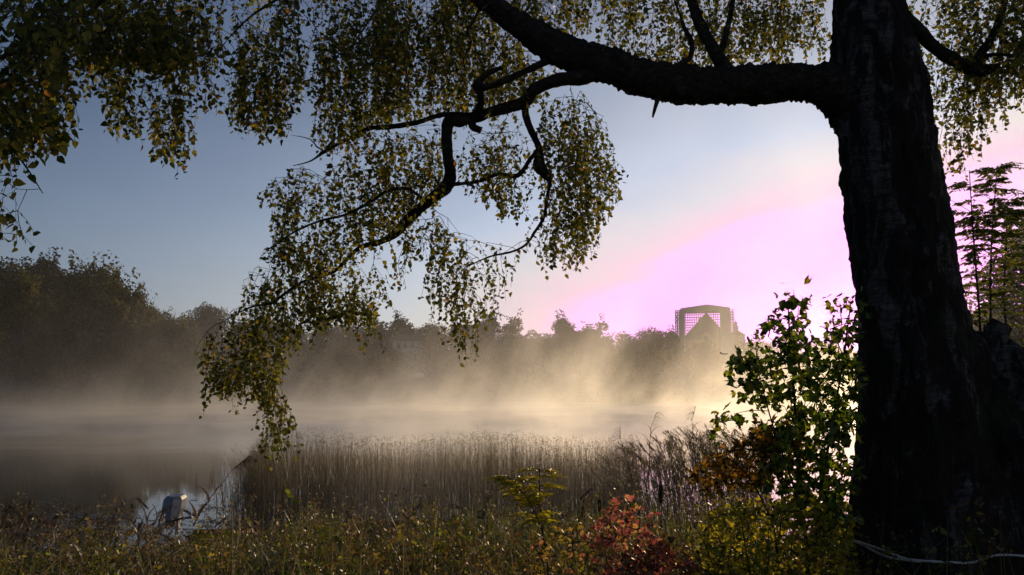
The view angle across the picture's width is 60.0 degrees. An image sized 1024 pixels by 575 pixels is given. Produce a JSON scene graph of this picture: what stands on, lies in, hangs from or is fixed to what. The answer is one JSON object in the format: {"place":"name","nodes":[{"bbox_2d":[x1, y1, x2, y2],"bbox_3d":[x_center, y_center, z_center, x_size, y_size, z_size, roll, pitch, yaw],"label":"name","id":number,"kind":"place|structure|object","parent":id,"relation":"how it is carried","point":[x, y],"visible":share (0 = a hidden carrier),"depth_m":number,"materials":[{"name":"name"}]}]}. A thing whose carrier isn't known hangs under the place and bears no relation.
{"place":"outdoors","nodes":[
{"label":"outdoors","id":0,"kind":"place"},
{"bbox_2d":[0,365,856,405],"bbox_3d":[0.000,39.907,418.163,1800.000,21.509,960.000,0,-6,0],"label":"ground","id":1,"kind":"structure","parent":0,"point":[421,382],"depth_m":170.95,"materials":[{"name":"plant"}]},
{"bbox_2d":[0,261,45,316],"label":"hill tree","id":2,"kind":"object","parent":1,"relation":"on","point":[2,275],"visible":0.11,"depth_m":184.14,"materials":[{"name":"green plant"}]},
{"bbox_2d":[0,256,48,320],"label":"hill tree","id":3,"kind":"object","parent":1,"relation":"on","point":[18,264],"visible":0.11,"depth_m":189.46,"materials":[{"name":"green plant"}]},
{"bbox_2d":[0,263,55,392],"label":"willow tree","id":4,"kind":"object","parent":1,"relation":"on","point":[22,290],"visible":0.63,"depth_m":132.87,"materials":[{"name":"green plant"}]},
{"bbox_2d":[21,247,65,298],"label":"hill tree","id":5,"kind":"object","parent":1,"relation":"on","point":[43,263],"visible":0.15,"depth_m":196.44,"materials":[{"name":"green plant"}]},
{"bbox_2d":[19,312,81,393],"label":"willow tree","id":6,"kind":"object","parent":1,"relation":"on","point":[43,371],"visible":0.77,"depth_m":124.59,"materials":[{"name":"green plant"}]},
{"bbox_2d":[37,269,87,323],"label":"hill tree","id":7,"kind":"object","parent":1,"relation":"on","point":[49,281],"visible":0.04,"depth_m":187.41,"materials":[{"name":"green plant"}]},
{"bbox_2d":[23,249,151,392],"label":"tree","id":8,"kind":"object","parent":1,"relation":"on","point":[99,287],"visible":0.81,"depth_m":127.09,"materials":[{"name":"green plant"}]},
{"bbox_2d":[87,333,149,395],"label":"willow tree","id":9,"kind":"object","parent":1,"relation":"on","point":[124,377],"visible":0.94,"depth_m":123.91,"materials":[{"name":"green plant"}]},
{"bbox_2d":[106,281,162,392],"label":"willow tree","id":10,"kind":"object","parent":1,"relation":"on","point":[153,312],"visible":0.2,"depth_m":132.34,"materials":[{"name":"green plant"}]},
{"bbox_2d":[143,308,167,334],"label":"hill tree","id":11,"kind":"object","parent":1,"relation":"on","point":[158,309],"visible":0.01,"depth_m":190.89,"materials":[{"name":"green plant"}]},
{"bbox_2d":[162,308,175,322],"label":"hill tree","id":12,"kind":"object","parent":1,"relation":"on","point":[169,315],"visible":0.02,"depth_m":200.37,"materials":[{"name":"green plant"}]},
{"bbox_2d":[132,309,215,395],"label":"willow tree","id":13,"kind":"object","parent":1,"relation":"on","point":[169,366],"visible":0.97,"depth_m":127.23,"materials":[{"name":"green plant"}]},
{"bbox_2d":[176,301,237,340],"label":"round tree","id":14,"kind":"object","parent":1,"relation":"on","point":[209,316],"visible":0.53,"depth_m":203.37,"materials":[{"name":"green plant"}]},
{"bbox_2d":[0,454,432,574],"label":"reed","id":15,"kind":"object","parent":1,"relation":"on","point":[143,568],"depth_m":6.56,"materials":[{"name":"green plant"}]},
{"bbox_2d":[232,316,247,340],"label":"skyline tree","id":16,"kind":"object","parent":1,"relation":"on","point":[242,332],"visible":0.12,"depth_m":214.87,"materials":[{"name":"green plant"}]},
{"bbox_2d":[243,319,281,345],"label":"skyline tree","id":17,"kind":"object","parent":1,"relation":"on","point":[273,332],"visible":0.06,"depth_m":207.66,"materials":[{"name":"green plant"}]},
{"bbox_2d":[272,344,308,379],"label":"tree","id":18,"kind":"object","parent":1,"relation":"on","point":[293,367],"visible":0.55,"depth_m":172.28,"materials":[{"name":"green plant"}]},
{"bbox_2d":[274,324,316,353],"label":"skyline tree","id":19,"kind":"object","parent":1,"relation":"on","point":[304,346],"visible":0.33,"depth_m":203.70,"materials":[{"name":"green plant"}]},
{"bbox_2d":[0,488,625,573],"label":"foreground reeds","id":20,"kind":"object","parent":1,"relation":"on","point":[12,538],"visible":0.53,"depth_m":7.22,"materials":[{"name":"plant"}]},
{"bbox_2d":[304,317,336,350],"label":"skyline tree","id":21,"kind":"object","parent":1,"relation":"on","point":[315,338],"visible":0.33,"depth_m":210.40,"materials":[{"name":"green plant"}]},
{"bbox_2d":[301,338,371,387],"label":"tree","id":22,"kind":"object","parent":1,"relation":"on","point":[329,358],"visible":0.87,"depth_m":169.34,"materials":[{"name":"green plant"}]},
{"bbox_2d":[315,322,383,360],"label":"skyline tree","id":23,"kind":"object","parent":1,"relation":"on","point":[350,338],"visible":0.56,"depth_m":202.49,"materials":[{"name":"green plant"}]},
{"bbox_2d":[361,318,394,360],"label":"skyline tree","id":24,"kind":"object","parent":1,"relation":"on","point":[382,329],"visible":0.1,"depth_m":212.33,"materials":[{"name":"green plant"}]},
{"bbox_2d":[373,310,412,376],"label":"skyline tree","id":25,"kind":"object","parent":1,"relation":"on","point":[397,323],"visible":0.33,"depth_m":205.65,"materials":[{"name":"green plant"}]},
{"bbox_2d":[368,343,419,386],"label":"tree","id":26,"kind":"object","parent":1,"relation":"on","point":[397,365],"visible":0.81,"depth_m":173.70,"materials":[{"name":"green plant"}]},
{"bbox_2d":[391,330,427,372],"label":"house","id":27,"kind":"structure","parent":1,"relation":"on","point":[403,342],"depth_m":192.52,"materials":[{"name":"tile"}]},
{"bbox_2d":[396,342,400,348],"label":"window","id":28,"kind":"structure","parent":27,"relation":"in","point":[398,344],"depth_m":192.57,"materials":[{"name":"grey glass"}]},
{"bbox_2d":[403,342,407,348],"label":"window","id":29,"kind":"structure","parent":27,"relation":"in","point":[405,344],"depth_m":192.24,"materials":[{"name":"grey glass"}]},
{"bbox_2d":[410,342,414,348],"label":"window","id":30,"kind":"structure","parent":27,"relation":"in","point":[411,343],"depth_m":191.96,"materials":[{"name":"grey glass"}]},
{"bbox_2d":[0,471,829,574],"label":"dry grass","id":31,"kind":"structure","parent":1,"relation":"on","point":[71,546],"depth_m":5.64,"materials":[{"name":"plant"}]},
{"bbox_2d":[390,320,462,376],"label":"skyline tree","id":32,"kind":"object","parent":1,"relation":"on","point":[432,337],"visible":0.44,"depth_m":196.81,"materials":[{"name":"green plant"}]},
{"bbox_2d":[3,320,856,391],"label":"distant wood","id":33,"kind":"object","parent":1,"relation":"on","point":[531,371],"visible":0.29,"depth_m":170.98,"materials":[{"name":"green plant"}]},
{"bbox_2d":[425,344,472,382],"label":"tree","id":34,"kind":"object","parent":1,"relation":"on","point":[452,357],"visible":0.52,"depth_m":175.66,"materials":[{"name":"green plant"}]},
{"bbox_2d":[0,477,914,574],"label":"bank herbs","id":35,"kind":"object","parent":1,"relation":"on","point":[440,546],"visible":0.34,"depth_m":5.90,"materials":[{"name":"green plant"}]},
{"bbox_2d":[450,321,491,373],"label":"tree","id":36,"kind":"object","parent":1,"relation":"on","point":[470,329],"depth_m":210.40,"materials":[{"name":"plant"}]},
{"bbox_2d":[468,308,514,376],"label":"skyline tree","id":37,"kind":"object","parent":1,"relation":"on","point":[488,342],"visible":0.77,"depth_m":202.79,"materials":[{"name":"green plant"}]},
{"bbox_2d":[254,474,747,573],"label":"shrubs","id":38,"kind":"object","parent":1,"relation":"on","point":[552,529],"depth_m":8.18,"materials":[{"name":"green plant"}]},
{"bbox_2d":[484,345,519,386],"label":"tree","id":39,"kind":"object","parent":1,"relation":"on","point":[504,364],"visible":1,"depth_m":172.69,"materials":[{"name":"green plant"}]},
{"bbox_2d":[0,494,1022,574],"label":"bank grass","id":40,"kind":"structure","parent":1,"relation":"on","point":[315,560],"depth_m":5.46,"materials":[{"name":"green plant"}]},
{"bbox_2d":[483,467,567,574],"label":"yellow seedling","id":41,"kind":"object","parent":40,"relation":"on","point":[536,498],"visible":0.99,"depth_m":4.49,"materials":[{"name":"brown plant"}]},
{"bbox_2d":[0,0,1023,574],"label":"birch tree","id":42,"kind":"object","parent":1,"relation":"on","point":[940,432],"visible":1,"depth_m":5.71,"materials":[{"name":"green plant"}]},
{"bbox_2d":[847,540,1023,564],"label":"rope","id":43,"kind":"object","parent":42,"relation":"attached to","point":[908,559],"visible":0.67,"depth_m":4.85,"materials":[{"name":"fabric"}]},
{"bbox_2d":[502,308,533,355],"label":"skyline tree","id":44,"kind":"object","parent":1,"relation":"on","point":[519,342],"visible":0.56,"depth_m":204.43,"materials":[{"name":"green plant"}]},
{"bbox_2d":[524,329,552,355],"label":"skyline tree","id":45,"kind":"object","parent":1,"relation":"on","point":[536,343],"visible":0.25,"depth_m":213.84,"materials":[{"name":"green plant"}]},
{"bbox_2d":[536,345,575,382],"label":"tree","id":46,"kind":"object","parent":1,"relation":"on","point":[556,358],"visible":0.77,"depth_m":175.84,"materials":[{"name":"green plant"}]},
{"bbox_2d":[538,310,576,377],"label":"skyline tree","id":47,"kind":"object","parent":1,"relation":"on","point":[561,325],"visible":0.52,"depth_m":204.65,"materials":[{"name":"green plant"}]},
{"bbox_2d":[517,518,609,574],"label":"yellow pink shrub","id":48,"kind":"object","parent":1,"relation":"on","point":[565,554],"visible":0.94,"depth_m":4.24,"materials":[{"name":"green plant"}]},
{"bbox_2d":[579,503,587,550],"bbox_3d":[0.694,2.515,8.545,0.105,1.058,0.118,0,-6,0],"label":"cattail","id":49,"kind":"object","parent":1,"relation":"on","point":[583,509],"visible":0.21,"depth_m":8.60},
{"bbox_2d":[558,324,614,375],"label":"skyline tree","id":50,"kind":"object","parent":1,"relation":"on","point":[585,340],"visible":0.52,"depth_m":201.86,"materials":[{"name":"green plant"}]},
{"bbox_2d":[580,313,621,353],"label":"skyline tree","id":51,"kind":"object","parent":1,"relation":"on","point":[599,325],"visible":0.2,"depth_m":207.75,"materials":[{"name":"green plant"}]},
{"bbox_2d":[596,487,616,517],"bbox_3d":[0.896,2.416,8.393,0.201,1.059,0.095,5,-8,-37],"label":"cattail","id":52,"kind":"object","parent":1,"relation":"on","point":[599,508],"visible":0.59,"depth_m":8.41},
{"bbox_2d":[584,345,632,385],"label":"tree","id":53,"kind":"object","parent":1,"relation":"on","point":[606,363],"visible":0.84,"depth_m":171.80,"materials":[{"name":"green plant"}]},
{"bbox_2d":[612,331,633,377],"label":"skyline tree","id":54,"kind":"object","parent":1,"relation":"on","point":[620,340],"visible":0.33,"depth_m":210.06,"materials":[{"name":"green plant"}]},
{"bbox_2d":[582,494,667,574],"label":"pink shrub","id":55,"kind":"object","parent":1,"relation":"on","point":[607,540],"visible":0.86,"depth_m":4.18,"materials":[{"name":"red plant"}]},
{"bbox_2d":[589,533,701,574],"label":"dark red shrub","id":56,"kind":"object","parent":1,"relation":"on","point":[687,562],"visible":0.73,"depth_m":4.19,"materials":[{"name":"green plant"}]},
{"bbox_2d":[621,326,673,366],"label":"skyline tree","id":57,"kind":"object","parent":1,"relation":"on","point":[658,339],"visible":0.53,"depth_m":205.21,"materials":[{"name":"green plant"}]},
{"bbox_2d":[637,345,681,384],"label":"tree","id":58,"kind":"object","parent":1,"relation":"on","point":[647,361],"visible":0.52,"depth_m":174.60,"materials":[{"name":"green plant"}]},
{"bbox_2d":[662,324,684,358],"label":"skyline tree","id":59,"kind":"object","parent":1,"relation":"on","point":[674,339],"visible":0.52,"depth_m":203.63,"materials":[{"name":"green plant"}]},
{"bbox_2d":[685,313,720,354],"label":"church","id":60,"kind":"structure","parent":1,"relation":"on","point":[705,328],"depth_m":331.85,"materials":[{"name":"stone"}]},
{"bbox_2d":[703,332,709,345],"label":"window","id":61,"kind":"structure","parent":60,"relation":"in","point":[706,335],"depth_m":331.03,"materials":[{"name":"glass"}]},
{"bbox_2d":[683,339,724,364],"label":"skyline tree","id":62,"kind":"object","parent":1,"relation":"on","point":[698,351],"visible":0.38,"depth_m":201.04,"materials":[{"name":"green plant"}]},
{"bbox_2d":[675,304,735,367],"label":"scaffolding","id":63,"kind":"object","parent":1,"relation":"on","point":[726,329],"visible":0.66,"depth_m":327.71,"materials":[{"name":"grey metal"}]},
{"bbox_2d":[695,348,727,389],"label":"tree","id":64,"kind":"object","parent":1,"relation":"on","point":[709,366],"visible":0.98,"depth_m":172.19,"materials":[{"name":"green plant"}]},
{"bbox_2d":[730,320,744,354],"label":"turret building","id":65,"kind":"structure","parent":1,"relation":"on","point":[739,336],"depth_m":342.81,"materials":[{"name":"stone"}]},
{"bbox_2d":[681,413,805,571],"bbox_3d":[1.344,1.372,5.028,0.739,1.328,0.880,-1,-6,5],"label":"turning maple","id":66,"kind":"object","parent":1,"relation":"on","point":[723,473],"visible":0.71,"depth_m":4.90,"materials":[{"name":"plant"}]},
{"bbox_2d":[730,339,779,357],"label":"skyline tree","id":67,"kind":"object","parent":1,"relation":"on","point":[761,345],"visible":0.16,"depth_m":208.38,"materials":[{"name":"green plant"}]},
{"bbox_2d":[744,352,787,382],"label":"tree","id":68,"kind":"object","parent":1,"relation":"on","point":[761,356],"visible":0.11,"depth_m":174.02,"materials":[{"name":"green plant"}]},
{"bbox_2d":[690,490,864,574],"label":"shrub","id":69,"kind":"object","parent":1,"relation":"on","point":[742,514],"visible":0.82,"depth_m":4.48,"materials":[{"name":"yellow plant"}]},
{"bbox_2d":[706,275,872,573],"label":"maple sapling","id":70,"kind":"object","parent":1,"relation":"on","point":[836,418],"visible":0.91,"depth_m":4.78,"materials":[{"name":"green plant"}]},
{"bbox_2d":[810,340,842,358],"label":"skyline tree","id":71,"kind":"object","parent":1,"relation":"on","point":[824,356],"visible":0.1,"depth_m":204.72,"materials":[{"name":"green plant"}]},
{"bbox_2d":[925,496,1012,574],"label":"weed clump","id":72,"kind":"object","parent":1,"relation":"on","point":[980,541],"visible":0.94,"depth_m":4.53,"materials":[{"name":"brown plant"}]},
{"bbox_2d":[945,167,1023,342],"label":"rowan sapling","id":73,"kind":"object","parent":1,"relation":"on","point":[959,186],"visible":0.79,"depth_m":7.47,"materials":[{"name":"green plant"}]},
{"bbox_2d":[955,161,1023,346],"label":"rowan sapling","id":74,"kind":"object","parent":1,"relation":"on","point":[994,200],"visible":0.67,"depth_m":7.69,"materials":[{"name":"green plant"}]},
{"bbox_2d":[958,197,1023,333],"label":"rowan sapling","id":75,"kind":"object","parent":1,"relation":"on","point":[1002,294],"visible":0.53,"depth_m":7.88,"materials":[{"name":"green plant"}]},
{"bbox_2d":[963,221,1023,345],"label":"willow tree","id":76,"kind":"object","parent":1,"relation":"on","point":[1018,333],"visible":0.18,"depth_m":34.21,"materials":[{"name":"green plant"}]},
{"bbox_2d":[0,402,857,564],"bbox_3d":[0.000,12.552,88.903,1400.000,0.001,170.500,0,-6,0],"label":"water","id":77,"kind":"structure","parent":0,"point":[78,456],"depth_m":44.74,"materials":[{"name":"black liquid"}]},
{"bbox_2d":[1,498,256,559],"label":"floating leaves","id":78,"kind":"object","parent":77,"relation":"on","point":[136,522],"visible":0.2,"depth_m":16.73,"materials":[{"name":"green plant"}]},
{"bbox_2d":[177,519,463,554],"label":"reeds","id":79,"kind":"object","parent":77,"relation":"on","point":[361,524],"visible":0.09,"depth_m":13.32,"materials":[{"name":"brown plant"}]},
{"bbox_2d":[145,494,191,543],"bbox_3d":[-4.925,3.319,12.698,0.779,0.690,0.360,0,-6,0],"label":"outboard motor","id":80,"kind":"object","parent":79,"relation":"attached to","point":[179,501],"visible":0.65,"depth_m":12.62,"materials":[{"name":"plastic"}]},
{"bbox_2d":[177,425,655,516],"bbox_3d":[-2.756,4.217,21.781,12.997,1.806,10.869,0,-6,0],"label":"rush bed","id":81,"kind":"object","parent":77,"relation":"in","point":[265,481],"visible":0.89,"depth_m":18.22,"materials":[{"name":"brown plant"}]},
{"bbox_2d":[0,390,857,405],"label":"reed fringe","id":82,"kind":"object","parent":77,"relation":"in","point":[23,398],"visible":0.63,"depth_m":150.56,"materials":[{"name":"brown plant"}]},
{"bbox_2d":[579,423,791,546],"bbox_3d":[2.937,3.292,15.270,3.753,2.085,7.266,-1,-7,12],"label":"reed bed","id":83,"kind":"object","parent":77,"relation":"in","point":[677,476],"visible":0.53,"depth_m":13.92,"materials":[{"name":"plant"}]},
{"bbox_2d":[613,426,632,482],"bbox_3d":[1.607,2.386,12.717,0.535,0.806,0.220,0,-6,0],"label":"reed","id":84,"kind":"object","parent":83,"relation":"in","point":[622,447],"visible":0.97,"depth_m":12.69,"materials":[{"name":"plant"}]},
{"bbox_2d":[640,412,663,488],"bbox_3d":[1.925,2.273,12.407,0.528,1.050,0.259,0,-6,0],"label":"reed","id":85,"kind":"object","parent":83,"relation":"in","point":[649,444],"visible":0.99,"depth_m":12.40,"materials":[{"name":"plant"}]},
{"bbox_2d":[684,406,701,473],"bbox_3d":[2.493,2.155,12.223,0.502,1.047,0.180,-1,-6,7],"label":"reed","id":86,"kind":"object","parent":83,"relation":"in","point":[692,429],"visible":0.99,"depth_m":12.23,"materials":[{"name":"plant"}]},
{"bbox_2d":[0,0,1023,359],"label":"sky","id":87,"kind":"structure","parent":0,"point":[723,205],"materials":[{"name":"blue"}]}
]}

